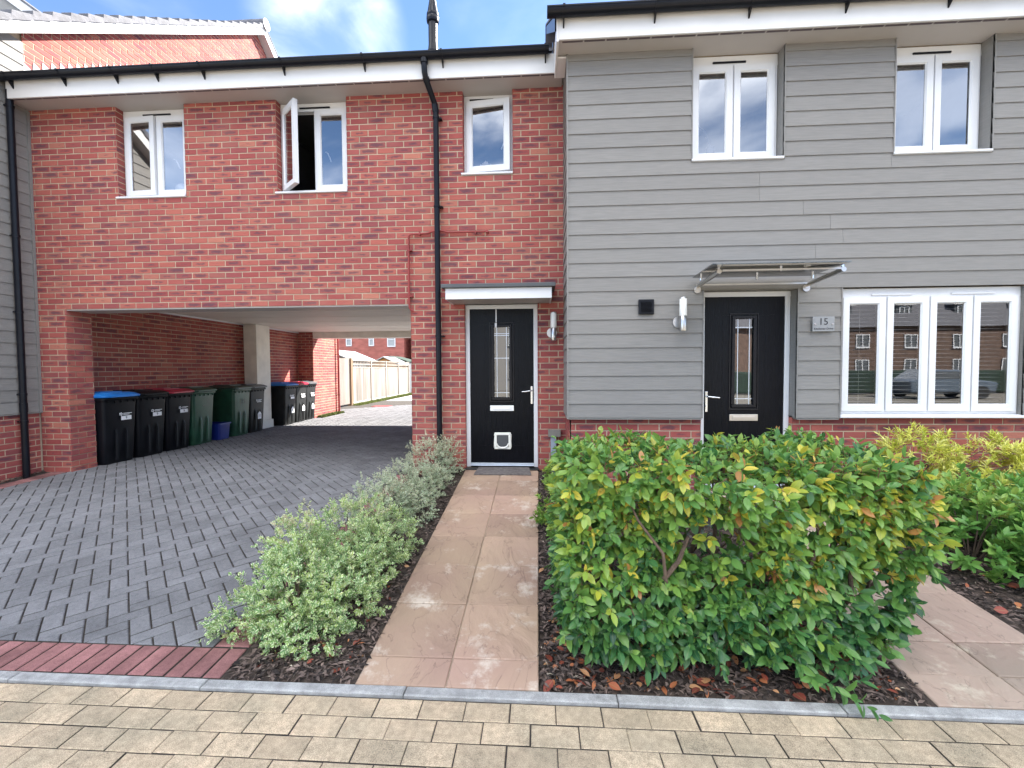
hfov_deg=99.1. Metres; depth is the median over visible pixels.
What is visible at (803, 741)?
pavement
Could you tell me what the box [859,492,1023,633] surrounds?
soil
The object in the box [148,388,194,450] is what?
wheelie bin
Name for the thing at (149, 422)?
wheelie bin
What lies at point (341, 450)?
drive
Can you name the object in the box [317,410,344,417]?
grass
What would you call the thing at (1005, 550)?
shrub
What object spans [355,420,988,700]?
ground
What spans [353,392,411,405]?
grass
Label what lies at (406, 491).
euonymus bush
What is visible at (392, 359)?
garden shed
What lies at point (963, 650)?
path
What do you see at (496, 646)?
path
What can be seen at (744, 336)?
door
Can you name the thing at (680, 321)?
wall lamp
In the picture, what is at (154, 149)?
window
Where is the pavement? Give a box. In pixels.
[0,683,1023,767]
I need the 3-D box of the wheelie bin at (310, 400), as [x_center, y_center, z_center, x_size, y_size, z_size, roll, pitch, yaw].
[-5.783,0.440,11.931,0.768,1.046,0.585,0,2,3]
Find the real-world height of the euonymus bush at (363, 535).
0.647 m
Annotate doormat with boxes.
[474,467,530,474]
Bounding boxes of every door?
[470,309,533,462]
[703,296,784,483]
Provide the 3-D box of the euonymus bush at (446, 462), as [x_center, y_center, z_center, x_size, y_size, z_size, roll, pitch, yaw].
[-0.940,0.896,5.126,0.750,0.689,0.765,0,2,3]
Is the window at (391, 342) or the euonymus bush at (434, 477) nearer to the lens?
the euonymus bush at (434, 477)
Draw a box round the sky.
[25,0,627,56]
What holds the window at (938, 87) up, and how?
in the clad house at (858, 174)
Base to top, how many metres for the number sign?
0.150 m
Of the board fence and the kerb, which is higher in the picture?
the board fence
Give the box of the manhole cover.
[371,405,392,406]
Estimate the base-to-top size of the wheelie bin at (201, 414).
1.046 m
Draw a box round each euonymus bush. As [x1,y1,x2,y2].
[196,498,394,662]
[276,490,424,601]
[338,466,443,536]
[371,455,455,508]
[400,430,464,486]
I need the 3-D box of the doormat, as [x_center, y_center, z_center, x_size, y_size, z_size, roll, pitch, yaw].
[-0.107,1.067,5.361,0.692,0.038,0.275,0,2,3]
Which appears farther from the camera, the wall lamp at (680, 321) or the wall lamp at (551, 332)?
the wall lamp at (551, 332)
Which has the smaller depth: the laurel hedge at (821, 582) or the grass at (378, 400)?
the laurel hedge at (821, 582)
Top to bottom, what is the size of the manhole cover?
0.005 m
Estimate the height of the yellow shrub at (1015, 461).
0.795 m
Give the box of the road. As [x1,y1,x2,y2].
[387,395,411,400]
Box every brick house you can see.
[0,0,565,481]
[339,338,410,359]
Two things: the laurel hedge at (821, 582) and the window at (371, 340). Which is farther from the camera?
the window at (371, 340)
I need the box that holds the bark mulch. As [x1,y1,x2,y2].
[0,469,1023,706]
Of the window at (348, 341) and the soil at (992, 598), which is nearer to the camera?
the soil at (992, 598)
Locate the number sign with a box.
[812,317,834,330]
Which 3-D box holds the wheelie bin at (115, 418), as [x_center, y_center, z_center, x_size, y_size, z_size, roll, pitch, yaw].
[-6.073,0.633,6.462,0.768,1.046,0.585,0,2,3]
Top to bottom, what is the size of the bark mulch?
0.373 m
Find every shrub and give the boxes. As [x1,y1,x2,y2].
[529,455,586,529]
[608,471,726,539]
[873,420,1023,501]
[881,461,1023,588]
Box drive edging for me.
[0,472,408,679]
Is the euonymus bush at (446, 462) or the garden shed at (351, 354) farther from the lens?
the garden shed at (351, 354)
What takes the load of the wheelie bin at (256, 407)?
on the drive
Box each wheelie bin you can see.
[94,391,139,464]
[113,389,168,457]
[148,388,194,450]
[170,387,216,445]
[208,385,251,436]
[230,384,266,432]
[271,382,298,424]
[285,381,308,422]
[300,381,317,419]
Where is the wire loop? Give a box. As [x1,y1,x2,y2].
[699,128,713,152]
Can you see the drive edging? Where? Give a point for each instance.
(67, 658)
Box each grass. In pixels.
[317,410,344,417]
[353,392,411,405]
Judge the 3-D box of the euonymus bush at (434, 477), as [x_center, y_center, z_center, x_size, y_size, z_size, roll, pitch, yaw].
[-1.000,1.011,4.493,0.932,0.585,0.710,-2,3,-41]
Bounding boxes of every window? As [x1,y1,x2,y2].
[116,109,185,198]
[275,98,347,193]
[346,339,351,345]
[369,338,373,345]
[387,338,395,346]
[461,95,512,175]
[692,54,783,161]
[840,286,1023,417]
[894,44,992,154]
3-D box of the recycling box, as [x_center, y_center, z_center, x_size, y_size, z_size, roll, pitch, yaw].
[-5.824,0.920,8.582,0.430,0.318,0.340,0,2,3]
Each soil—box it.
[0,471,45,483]
[221,470,463,683]
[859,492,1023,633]
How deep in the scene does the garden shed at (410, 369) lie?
25.05 m
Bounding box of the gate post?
[348,358,353,405]
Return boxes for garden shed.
[339,350,374,366]
[372,356,407,366]
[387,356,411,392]
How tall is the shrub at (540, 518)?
0.510 m
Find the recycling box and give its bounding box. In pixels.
[211,422,230,439]
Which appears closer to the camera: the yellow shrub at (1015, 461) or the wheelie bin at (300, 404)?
the yellow shrub at (1015, 461)
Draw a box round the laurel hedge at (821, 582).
[542,425,962,721]
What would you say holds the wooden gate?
attached to the gate post
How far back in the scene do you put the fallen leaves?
2.18 m
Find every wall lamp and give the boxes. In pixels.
[547,312,556,340]
[673,297,686,330]
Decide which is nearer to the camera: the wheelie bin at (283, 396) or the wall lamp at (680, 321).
the wall lamp at (680, 321)
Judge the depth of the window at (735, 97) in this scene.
4.64 m
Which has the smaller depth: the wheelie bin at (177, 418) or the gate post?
the wheelie bin at (177, 418)
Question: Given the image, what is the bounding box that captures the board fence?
[353,360,409,403]
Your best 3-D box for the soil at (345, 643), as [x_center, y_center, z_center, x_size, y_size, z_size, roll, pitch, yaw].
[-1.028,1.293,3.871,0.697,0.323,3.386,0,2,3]
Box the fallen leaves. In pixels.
[254,565,1022,701]
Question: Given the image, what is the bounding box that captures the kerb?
[0,671,1023,723]
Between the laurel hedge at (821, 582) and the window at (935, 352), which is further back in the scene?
the window at (935, 352)
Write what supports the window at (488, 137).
in the brick house at (306, 218)
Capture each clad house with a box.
[0,0,277,482]
[545,0,1023,492]
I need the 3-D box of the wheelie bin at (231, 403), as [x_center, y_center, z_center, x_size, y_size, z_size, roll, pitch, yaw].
[-5.914,0.540,9.095,0.768,1.046,0.585,0,2,3]
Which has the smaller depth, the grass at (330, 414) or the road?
the grass at (330, 414)
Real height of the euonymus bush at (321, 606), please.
0.795 m
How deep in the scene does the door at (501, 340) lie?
5.54 m
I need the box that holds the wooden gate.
[339,358,350,405]
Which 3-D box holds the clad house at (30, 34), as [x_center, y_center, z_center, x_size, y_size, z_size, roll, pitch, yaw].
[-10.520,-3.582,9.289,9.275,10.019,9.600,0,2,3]
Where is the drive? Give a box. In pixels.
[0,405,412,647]
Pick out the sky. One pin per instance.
(297, 27)
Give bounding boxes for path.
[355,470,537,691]
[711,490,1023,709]

